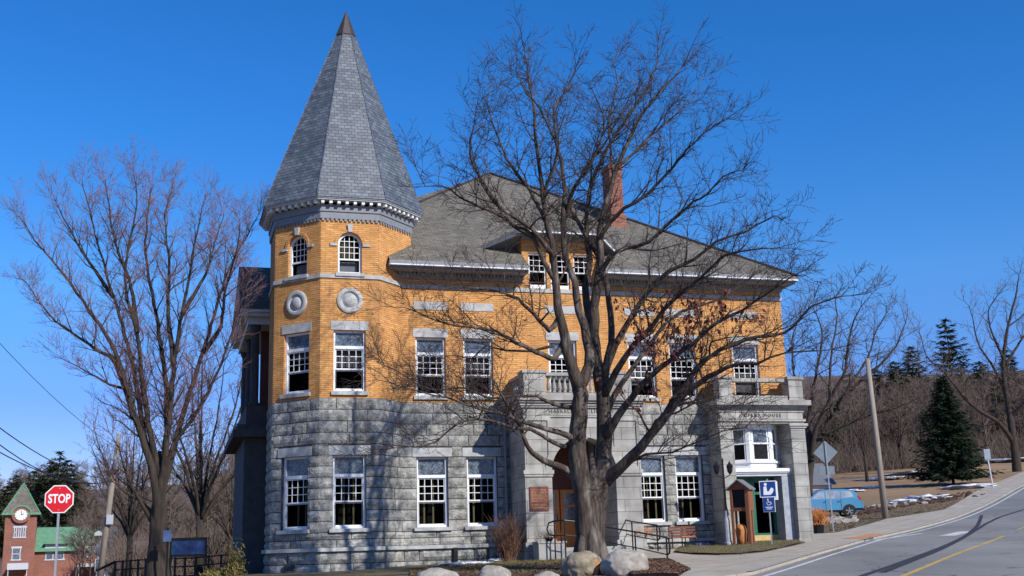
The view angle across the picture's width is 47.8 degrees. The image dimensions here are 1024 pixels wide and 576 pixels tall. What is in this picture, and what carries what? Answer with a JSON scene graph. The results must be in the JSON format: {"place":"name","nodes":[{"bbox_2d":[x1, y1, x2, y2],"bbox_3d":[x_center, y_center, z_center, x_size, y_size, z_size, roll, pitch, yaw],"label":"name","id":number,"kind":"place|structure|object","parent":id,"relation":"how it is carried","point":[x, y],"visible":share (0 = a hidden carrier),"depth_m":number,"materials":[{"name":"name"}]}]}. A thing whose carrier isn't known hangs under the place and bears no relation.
{"place":"outdoors","nodes":[
{"label":"outdoors","id":0,"kind":"place"},
{"bbox_2d":[0,371,1023,575],"bbox_3d":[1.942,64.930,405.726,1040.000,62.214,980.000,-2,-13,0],"label":"ground","id":1,"kind":"structure","parent":0,"point":[899,488],"depth_m":97.40,"materials":[{"name":"brown soil"}]},
{"bbox_2d":[0,503,4,553],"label":"pine tree","id":2,"kind":"object","parent":1,"relation":"on","point":[1,533],"visible":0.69,"depth_m":206.42,"materials":[{"name":"green plant"}]},
{"bbox_2d":[0,486,15,555],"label":"pine tree","id":3,"kind":"object","parent":1,"relation":"on","point":[9,496],"visible":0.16,"depth_m":211.82,"materials":[{"name":"green plant"}]},
{"bbox_2d":[1,474,26,502],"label":"pine tree","id":4,"kind":"object","parent":1,"relation":"on","point":[16,485],"visible":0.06,"depth_m":232.16,"materials":[{"name":"green plant"}]},
{"bbox_2d":[13,471,40,495],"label":"pine tree","id":5,"kind":"object","parent":1,"relation":"on","point":[28,478],"visible":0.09,"depth_m":227.25,"materials":[{"name":"green plant"}]},
{"bbox_2d":[29,475,52,526],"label":"pine tree","id":6,"kind":"object","parent":1,"relation":"on","point":[36,492],"visible":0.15,"depth_m":202.10,"materials":[{"name":"green plant"}]},
{"bbox_2d":[37,461,62,525],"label":"pine tree","id":7,"kind":"object","parent":1,"relation":"on","point":[49,472],"visible":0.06,"depth_m":222.63,"materials":[{"name":"green plant"}]},
{"bbox_2d":[1,483,100,575],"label":"clock tower hall","id":8,"kind":"structure","parent":1,"relation":"on","point":[28,547],"depth_m":147.66,"materials":[{"name":"red brick"}]},
{"bbox_2d":[10,546,21,560],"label":"window","id":9,"kind":"structure","parent":8,"relation":"in","point":[16,551],"depth_m":146.43,"materials":[{"name":"white glass"}]},
{"bbox_2d":[44,485,73,575],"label":"stop sign","id":10,"kind":"object","parent":1,"relation":"on","point":[59,499],"visible":1,"depth_m":31.53,"materials":[{"name":"metal"}]},
{"bbox_2d":[37,451,85,527],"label":"pine tree","id":11,"kind":"object","parent":1,"relation":"on","point":[50,515],"visible":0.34,"depth_m":197.34,"materials":[{"name":"green plant"}]},
{"bbox_2d":[54,460,79,490],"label":"pine tree","id":12,"kind":"object","parent":1,"relation":"on","point":[69,466],"visible":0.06,"depth_m":226.15,"materials":[{"name":"green plant"}]},
{"bbox_2d":[60,473,93,526],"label":"pine tree","id":13,"kind":"object","parent":1,"relation":"on","point":[77,492],"visible":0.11,"depth_m":205.25,"materials":[{"name":"green plant"}]},
{"bbox_2d":[94,434,120,575],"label":"utility pole","id":14,"kind":"object","parent":1,"relation":"on","point":[108,519],"visible":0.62,"depth_m":74.48,"materials":[{"name":"grey wood"}]},
{"bbox_2d":[0,428,111,478],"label":"power cable","id":15,"kind":"object","parent":14,"relation":"attached to","point":[47,458],"visible":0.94,"depth_m":51.70,"materials":[{"name":"black rubber"}]},
{"bbox_2d":[0,452,111,483],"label":"power cable","id":16,"kind":"object","parent":14,"relation":"attached to","point":[46,473],"visible":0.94,"depth_m":51.27,"materials":[{"name":"black rubber"}]},
{"bbox_2d":[0,445,111,483],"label":"power cable","id":17,"kind":"object","parent":14,"relation":"attached to","point":[43,471],"visible":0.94,"depth_m":49.91,"materials":[{"name":"black rubber"}]},
{"bbox_2d":[93,527,124,575],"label":"shrub","id":18,"kind":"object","parent":1,"relation":"on","point":[97,562],"depth_m":115.48,"materials":[{"name":"grey plant"}]},
{"bbox_2d":[0,133,270,575],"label":"maple tree","id":19,"kind":"object","parent":1,"relation":"on","point":[160,464],"visible":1,"depth_m":41.67,"materials":[{"name":"brown plant"}]},
{"bbox_2d":[74,398,203,575],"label":"bare tree","id":20,"kind":"object","parent":1,"relation":"on","point":[131,523],"visible":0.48,"depth_m":83.48,"materials":[{"name":"brown plant"}]},
{"bbox_2d":[95,554,231,575],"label":"railing","id":21,"kind":"object","parent":1,"relation":"on","point":[122,569],"visible":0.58,"depth_m":50.63,"materials":[{"name":"black metal"}]},
{"bbox_2d":[163,528,171,575],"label":"street sign","id":22,"kind":"object","parent":1,"relation":"on","point":[167,533],"visible":1,"depth_m":39.60,"materials":[{"name":"blue metal"}]},
{"bbox_2d":[169,537,207,575],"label":"notice board","id":23,"kind":"object","parent":1,"relation":"on","point":[190,547],"visible":0.88,"depth_m":43.95,"materials":[{"name":"blue metal"}]},
{"bbox_2d":[141,327,259,574],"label":"bare tree","id":24,"kind":"object","parent":1,"relation":"on","point":[199,500],"visible":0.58,"depth_m":73.81,"materials":[{"name":"brown plant"}]},
{"bbox_2d":[179,427,234,566],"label":"bare tree","id":25,"kind":"object","parent":1,"relation":"on","point":[230,519],"visible":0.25,"depth_m":93.06,"materials":[{"name":"brown plant"}]},
{"bbox_2d":[199,566,227,575],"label":"bush","id":26,"kind":"object","parent":1,"relation":"on","point":[213,571],"visible":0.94,"depth_m":40.39,"materials":[{"name":"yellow plant"}]},
{"bbox_2d":[221,535,250,575],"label":"bush","id":27,"kind":"object","parent":1,"relation":"on","point":[234,563],"visible":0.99,"depth_m":40.31,"materials":[{"name":"green plant"}]},
{"bbox_2d":[435,561,492,565],"bbox_3d":[-1.650,9.569,40.093,2.107,0.138,1.367,-2,-13,0],"label":"snow patch","id":28,"kind":"object","parent":1,"relation":"on","point":[459,563],"visible":0.59,"depth_m":39.81,"materials":[{"name":"white snow"}]},
{"bbox_2d":[478,510,533,561],"bbox_3d":[-0.128,8.873,41.464,2.019,1.860,1.829,-7,-14,21],"label":"shrub","id":29,"kind":"object","parent":1,"relation":"on","point":[510,546],"visible":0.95,"depth_m":41.19,"materials":[{"name":"brown plant"}]},
{"bbox_2d":[410,566,608,575],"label":"mulch bed","id":30,"kind":"object","parent":1,"relation":"on","point":[520,574],"visible":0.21,"depth_m":32.17,"materials":[{"name":"brown soil"}]},
{"bbox_2d":[416,568,458,575],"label":"boulder","id":31,"kind":"object","parent":30,"relation":"on","point":[436,572],"visible":1,"depth_m":26.94,"materials":[{"name":"stone"}]},
{"bbox_2d":[409,557,564,575],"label":"grass","id":32,"kind":"structure","parent":30,"relation":"on","point":[511,563],"depth_m":37.09,"materials":[{"name":"plant"}]},
{"bbox_2d":[478,565,510,575],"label":"boulder","id":33,"kind":"object","parent":30,"relation":"on","point":[490,570],"visible":1,"depth_m":27.45,"materials":[{"name":"stone"}]},
{"bbox_2d":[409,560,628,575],"bbox_3d":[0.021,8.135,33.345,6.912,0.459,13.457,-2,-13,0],"label":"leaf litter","id":34,"kind":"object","parent":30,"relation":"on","point":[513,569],"visible":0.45,"depth_m":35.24,"materials":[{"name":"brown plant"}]},
{"bbox_2d":[560,550,601,575],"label":"boulder","id":35,"kind":"object","parent":30,"relation":"on","point":[584,563],"visible":0.91,"depth_m":28.85,"materials":[{"name":"beige stone"}]},
{"bbox_2d":[318,0,896,559],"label":"maple tree","id":36,"kind":"object","parent":30,"relation":"on","point":[594,480],"visible":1,"depth_m":32.45,"materials":[{"name":"brown plant"}]},
{"bbox_2d":[600,549,648,575],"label":"boulder","id":37,"kind":"object","parent":30,"relation":"on","point":[620,562],"visible":0.9,"depth_m":28.33,"materials":[{"name":"stone"}]},
{"bbox_2d":[0,363,1023,575],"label":"woods","id":38,"kind":"object","parent":1,"relation":"on","point":[852,458],"visible":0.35,"depth_m":150.77,"materials":[{"name":"brown plant"}]},
{"bbox_2d":[224,11,815,573],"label":"library building","id":39,"kind":"structure","parent":1,"relation":"on","point":[336,215],"depth_m":43.72,"materials":[{"name":"grey stone"}]},
{"bbox_2d":[283,456,307,530],"bbox_3d":[-7.496,7.359,41.300,1.270,2.760,0.680,-9,-15,28],"label":"window","id":40,"kind":"structure","parent":39,"relation":"in","point":[295,468],"depth_m":41.33,"materials":[{"name":"white paint"}]},
{"bbox_2d":[285,332,308,394],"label":"window","id":41,"kind":"structure","parent":39,"relation":"in","point":[297,345],"depth_m":42.39,"materials":[{"name":"white paint"}]},
{"bbox_2d":[290,236,306,276],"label":"window","id":42,"kind":"structure","parent":39,"relation":"in","point":[298,250],"depth_m":43.19,"materials":[{"name":"white paint"}]},
{"bbox_2d":[333,331,364,390],"bbox_3d":[-5.990,2.725,42.170,1.270,2.430,0.680,2,-13,-16],"label":"window","id":43,"kind":"structure","parent":39,"relation":"in","point":[355,348],"depth_m":42.11,"materials":[{"name":"white paint"}]},
{"bbox_2d":[333,455,364,528],"bbox_3d":[-5.854,7.271,41.130,1.270,2.760,0.680,2,-13,-16],"label":"window","id":44,"kind":"structure","parent":39,"relation":"in","point":[348,475],"depth_m":41.13,"materials":[{"name":"white paint"}]},
{"bbox_2d":[338,233,360,272],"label":"window","id":45,"kind":"structure","parent":39,"relation":"in","point":[349,248],"depth_m":42.94,"materials":[{"name":"white paint"}]},
{"bbox_2d":[415,338,445,395],"bbox_3d":[-3.189,3.068,44.035,1.270,2.430,0.680,2,-13,-16],"label":"window","id":46,"kind":"structure","parent":39,"relation":"in","point":[432,342],"depth_m":44.00,"materials":[{"name":"white paint"}]},
{"bbox_2d":[417,457,447,527],"bbox_3d":[-3.053,7.614,42.996,1.270,2.760,0.680,2,-13,-16],"label":"window","id":47,"kind":"structure","parent":39,"relation":"in","point":[432,503],"depth_m":42.99,"materials":[{"name":"white paint"}]},
{"bbox_2d":[463,339,492,395],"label":"window","id":48,"kind":"structure","parent":39,"relation":"in","point":[471,351],"depth_m":44.48,"materials":[{"name":"white paint"}]},
{"bbox_2d":[466,457,497,525],"bbox_3d":[-1.229,7.679,43.520,1.270,2.760,0.680,2,-13,-16],"label":"window","id":49,"kind":"structure","parent":39,"relation":"in","point":[481,471],"depth_m":43.51,"materials":[{"name":"white paint"}]},
{"bbox_2d":[553,490,560,540],"bbox_3d":[1.418,8.885,44.428,0.900,2.200,0.113,2,-13,-16],"label":"door","id":50,"kind":"structure","parent":39,"relation":"in","point":[556,510],"depth_m":44.58,"materials":[{"name":"brown wood"}]},
{"bbox_2d":[548,341,575,392],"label":"window","id":51,"kind":"structure","parent":39,"relation":"in","point":[559,365],"depth_m":45.37,"materials":[{"name":"white paint"}]},
{"bbox_2d":[560,490,575,546],"bbox_3d":[2.320,8.923,44.713,0.900,2.200,0.060,2,-13,-16],"label":"door","id":52,"kind":"structure","parent":39,"relation":"in","point":[567,503],"depth_m":44.68,"materials":[{"name":"brown wood"}]},
{"bbox_2d":[628,343,656,397],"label":"window","id":53,"kind":"structure","parent":39,"relation":"in","point":[639,372],"depth_m":46.31,"materials":[{"name":"white paint"}]},
{"bbox_2d":[641,456,666,521],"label":"window","id":54,"kind":"structure","parent":39,"relation":"in","point":[653,487],"depth_m":45.42,"materials":[{"name":"white paint"}]},
{"bbox_2d":[668,344,696,397],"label":"window","id":55,"kind":"structure","parent":39,"relation":"in","point":[673,375],"depth_m":47.06,"materials":[{"name":"white paint"}]},
{"bbox_2d":[674,455,704,520],"bbox_3d":[6.889,7.970,45.855,1.270,2.760,0.680,2,-13,-16],"label":"window","id":56,"kind":"structure","parent":39,"relation":"in","point":[689,488],"depth_m":45.85,"materials":[{"name":"white paint"}]},
{"bbox_2d":[732,345,759,394],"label":"window","id":57,"kind":"structure","parent":39,"relation":"in","point":[738,371],"depth_m":47.60,"materials":[{"name":"white paint"}]},
{"bbox_2d":[733,424,780,468],"bbox_3d":[9.758,6.366,46.237,2.428,1.730,0.721,2,-13,-16],"label":"bay window","id":58,"kind":"structure","parent":39,"relation":"in","point":[747,455],"depth_m":46.02,"materials":[{"name":"white paint"}]},
{"bbox_2d":[532,530,566,560],"bbox_3d":[1.325,9.152,40.581,1.187,1.420,1.060,2,-13,-16],"label":"stone planter","id":59,"kind":"object","parent":1,"relation":"on","point":[544,550],"visible":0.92,"depth_m":40.36,"materials":[{"name":"stone"}]},
{"bbox_2d":[546,519,575,558],"bbox_3d":[1.709,8.703,39.986,1.095,1.331,0.247,-5,-13,14],"label":"handrail","id":60,"kind":"object","parent":1,"relation":"on","point":[564,535],"visible":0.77,"depth_m":40.00,"materials":[{"name":"black metal"}]},
{"bbox_2d":[629,558,690,575],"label":"mulch bed","id":61,"kind":"object","parent":1,"relation":"on","point":[639,574],"visible":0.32,"depth_m":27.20,"materials":[{"name":"brown plant"}]},
{"bbox_2d":[812,506,834,533],"bbox_3d":[14.191,10.814,53.953,1.496,1.315,1.716,5,-14,-25],"label":"flower pot","id":62,"kind":"object","parent":1,"relation":"on","point":[819,517],"visible":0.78,"depth_m":53.61,"materials":[{"name":"black metal"}]},
{"bbox_2d":[813,463,835,489],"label":"house","id":63,"kind":"structure","parent":1,"relation":"on","point":[820,482],"depth_m":108.99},
{"bbox_2d":[814,441,836,531],"bbox_3d":[14.818,9.481,53.974,1.120,4.678,0.060,-4,-13,10],"label":"street sign","id":64,"kind":"object","parent":1,"relation":"on","point":[825,452],"visible":0.88,"depth_m":54.31,"materials":[{"name":"metal"}]},
{"bbox_2d":[811,488,863,515],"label":"parked car","id":65,"kind":"object","parent":1,"relation":"on","point":[846,502],"visible":0.56,"depth_m":70.13,"materials":[{"name":"blue paint"}]},
{"bbox_2d":[820,410,858,462],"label":"tree","id":66,"kind":"object","parent":1,"relation":"on","point":[835,438],"visible":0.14,"depth_m":168.40,"materials":[{"name":"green plant"}]},
{"bbox_2d":[825,515,858,523],"bbox_3d":[18.779,13.411,66.774,2.411,0.858,7.710,-5,-13,14],"label":"stone rubble","id":67,"kind":"object","parent":1,"relation":"on","point":[840,519],"visible":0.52,"depth_m":64.57,"materials":[{"name":"stone"}]},
{"bbox_2d":[782,272,932,495],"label":"bare tree","id":68,"kind":"object","parent":1,"relation":"on","point":[813,442],"visible":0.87,"depth_m":72.48,"materials":[{"name":"brown plant"}]},
{"bbox_2d":[833,360,890,481],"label":"bare tree","id":69,"kind":"object","parent":1,"relation":"on","point":[864,450],"visible":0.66,"depth_m":119.30,"materials":[{"name":"brown plant"}]},
{"bbox_2d":[856,368,889,414],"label":"tree","id":70,"kind":"object","parent":1,"relation":"on","point":[877,380],"visible":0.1,"depth_m":222.28,"materials":[{"name":"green plant"}]},
{"bbox_2d":[865,358,888,518],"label":"utility pole","id":71,"kind":"object","parent":1,"relation":"on","point":[882,490],"visible":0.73,"depth_m":66.10,"materials":[{"name":"grey wood"}]},
{"bbox_2d":[852,476,903,480],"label":"snow patch","id":72,"kind":"object","parent":1,"relation":"on","point":[887,478],"visible":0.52,"depth_m":118.38,"materials":[{"name":"white snow"}]},
{"bbox_2d":[855,367,922,468],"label":"bare tree","id":73,"kind":"object","parent":1,"relation":"on","point":[899,437],"visible":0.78,"depth_m":149.38,"materials":[{"name":"brown plant"}]},
{"bbox_2d":[826,499,957,532],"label":"leaf litter","id":74,"kind":"object","parent":1,"relation":"on","point":[863,519],"visible":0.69,"depth_m":69.00,"materials":[{"name":"brown plant"}]},
{"bbox_2d":[880,361,905,416],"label":"pine tree","id":75,"kind":"object","parent":1,"relation":"on","point":[890,376],"visible":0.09,"depth_m":227.09,"materials":[{"name":"green plant"}]},
{"bbox_2d":[878,398,914,454],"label":"tree","id":76,"kind":"object","parent":1,"relation":"on","point":[895,423],"visible":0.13,"depth_m":173.87,"materials":[{"name":"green plant"}]},
{"bbox_2d":[868,497,930,506],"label":"stone rubble","id":77,"kind":"object","parent":1,"relation":"on","point":[894,503],"visible":0.38,"depth_m":77.97,"materials":[{"name":"stone"}]},
{"bbox_2d":[879,368,926,442],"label":"pine tree","id":78,"kind":"object","parent":1,"relation":"on","point":[904,375],"visible":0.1,"depth_m":190.37,"materials":[{"name":"green plant"}]},
{"bbox_2d":[884,471,925,475],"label":"snow patch","id":79,"kind":"object","parent":1,"relation":"on","point":[899,473],"visible":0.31,"depth_m":127.67,"materials":[{"name":"white snow"}]},
{"bbox_2d":[883,346,932,412],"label":"pine tree","id":80,"kind":"object","parent":1,"relation":"on","point":[908,368],"visible":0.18,"depth_m":216.09,"materials":[{"name":"green plant"}]},
{"bbox_2d":[857,490,984,514],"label":"stone rubble","id":81,"kind":"object","parent":1,"relation":"on","point":[872,509],"visible":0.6,"depth_m":77.96,"materials":[{"name":"grey stone"}]},
{"bbox_2d":[901,494,952,498],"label":"snow patch","id":82,"kind":"object","parent":1,"relation":"on","point":[928,496],"visible":0.51,"depth_m":82.30,"materials":[{"name":"white snow"}]},
{"bbox_2d":[904,347,967,440],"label":"bare tree","id":83,"kind":"object","parent":1,"relation":"on","point":[934,377],"visible":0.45,"depth_m":135.79,"materials":[{"name":"brown plant"}]},
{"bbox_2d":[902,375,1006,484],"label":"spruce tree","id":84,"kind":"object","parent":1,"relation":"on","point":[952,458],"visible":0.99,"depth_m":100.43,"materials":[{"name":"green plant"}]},
{"bbox_2d":[917,318,991,399],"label":"pine tree","id":85,"kind":"object","parent":1,"relation":"on","point":[943,343],"visible":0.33,"depth_m":206.71,"materials":[{"name":"green plant"}]},
{"bbox_2d":[906,248,1023,471],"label":"bare tree","id":86,"kind":"object","parent":1,"relation":"on","point":[1010,433],"visible":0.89,"depth_m":118.06,"materials":[{"name":"brown plant"}]},
{"bbox_2d":[941,483,996,488],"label":"snow patch","id":87,"kind":"object","parent":1,"relation":"on","point":[972,486],"visible":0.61,"depth_m":91.85,"materials":[{"name":"white snow"}]},
{"bbox_2d":[954,362,991,434],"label":"pine tree","id":88,"kind":"object","parent":1,"relation":"on","point":[963,365],"visible":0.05,"depth_m":185.83,"materials":[{"name":"green plant"}]},
{"bbox_2d":[968,361,996,398],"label":"pine tree","id":89,"kind":"object","parent":1,"relation":"on","point":[977,375],"visible":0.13,"depth_m":212.72,"materials":[{"name":"green plant"}]},
{"bbox_2d":[984,449,993,487],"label":"street sign","id":90,"kind":"object","parent":1,"relation":"on","point":[987,455],"visible":0.82,"depth_m":88.88,"materials":[{"name":"metal"}]},
{"bbox_2d":[973,375,1023,450],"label":"pine tree","id":91,"kind":"object","parent":1,"relation":"on","point":[993,411],"visible":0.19,"depth_m":164.60,"materials":[{"name":"green plant"}]},
{"bbox_2d":[990,349,1022,413],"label":"pine tree","id":92,"kind":"object","parent":1,"relation":"on","point":[1013,362],"visible":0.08,"depth_m":190.91,"materials":[{"name":"green plant"}]},
{"bbox_2d":[0,0,1023,489],"label":"sky","id":93,"kind":"structure","parent":0,"point":[903,120],"materials":[{"name":"blue"}]},
{"bbox_2d":[674,539,804,554],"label":"lawn island","id":94,"kind":"structure","parent":0,"point":[747,548],"depth_m":39.84,"materials":[{"name":"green plant"}]},
{"bbox_2d":[713,458,732,544],"bbox_3d":[8.104,8.179,43.826,0.860,3.453,0.304,2,-13,-16],"label":"street lamp","id":95,"kind":"object","parent":94,"relation":"on","point":[727,532],"visible":0.95,"depth_m":43.81,"materials":[{"name":"white metal"}]},
{"bbox_2d":[725,479,755,544],"bbox_3d":[8.686,8.484,43.560,0.940,2.496,0.670,-10,-15,31],"label":"book kiosk","id":96,"kind":"object","parent":94,"relation":"on","point":[741,494],"visible":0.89,"depth_m":43.48,"materials":[{"name":"brown wood"}]},
{"bbox_2d":[735,524,746,543],"bbox_3d":[8.684,9.326,43.714,0.440,0.780,0.418,-2,-13,0],"label":"plant pot","id":97,"kind":"object","parent":94,"relation":"on","point":[741,530],"visible":0.88,"depth_m":43.56,"materials":[{"name":"orange ceramic"}]},
{"bbox_2d":[759,479,778,543],"bbox_3d":[9.392,8.292,41.918,0.650,2.696,0.080,-4,-13,12],"label":"information sign","id":98,"kind":"object","parent":94,"relation":"on","point":[768,492],"visible":1,"depth_m":42.05,"materials":[{"name":"metal"}]},
{"bbox_2d":[643,472,1023,575],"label":"pavement","id":99,"kind":"structure","parent":0,"point":[741,564],"depth_m":41.80,"materials":[{"name":"concrete"}]},
{"bbox_2d":[605,527,670,557],"bbox_3d":[3.950,8.218,37.191,0.163,1.278,7.012,1,-13,-12],"label":"handrail","id":100,"kind":"object","parent":99,"relation":"on","point":[665,537],"visible":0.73,"depth_m":36.33,"materials":[{"name":"black metal"}]},
{"bbox_2d":[626,519,660,550],"bbox_3d":[4.497,8.689,40.919,0.084,1.278,4.465,1,-13,-13],"label":"handrail","id":101,"kind":"object","parent":99,"relation":"on","point":[657,528],"visible":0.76,"depth_m":40.01,"materials":[{"name":"black metal"}]},
{"bbox_2d":[668,525,698,548],"bbox_3d":[6.465,9.374,43.526,1.044,0.863,0.578,0,-13,-6],"label":"park bench","id":102,"kind":"object","parent":99,"relation":"on","point":[672,530],"visible":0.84,"depth_m":43.76,"materials":[{"name":"brown wood"}]},
{"bbox_2d":[749,484,1023,570],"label":"kerb","id":103,"kind":"structure","parent":99,"relation":"on","point":[875,536],"depth_m":43.01,"materials":[{"name":"concrete"}]},
{"bbox_2d":[750,486,1023,575],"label":"road","id":104,"kind":"structure","parent":0,"point":[1003,556],"depth_m":33.04,"materials":[{"name":"grey asphalt"}]},
{"bbox_2d":[764,488,1023,575],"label":"road edge line","id":105,"kind":"object","parent":104,"relation":"on","point":[879,540],"visible":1,"depth_m":39.72,"materials":[{"name":"white paint"}]},
{"bbox_2d":[859,515,982,575],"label":"tyre marks","id":106,"kind":"object","parent":104,"relation":"on","point":[977,525],"visible":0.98,"depth_m":30.93,"materials":[{"name":"asphalt"}]},
{"bbox_2d":[880,509,1023,571],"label":"tyre marks","id":107,"kind":"object","parent":104,"relation":"on","point":[932,552],"visible":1,"depth_m":34.87,"materials":[{"name":"rubber"}]},
{"bbox_2d":[900,536,1003,575],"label":"road centre line","id":108,"kind":"object","parent":104,"relation":"on","point":[923,567],"visible":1,"depth_m":28.98,"materials":[{"name":"yellow paint"}]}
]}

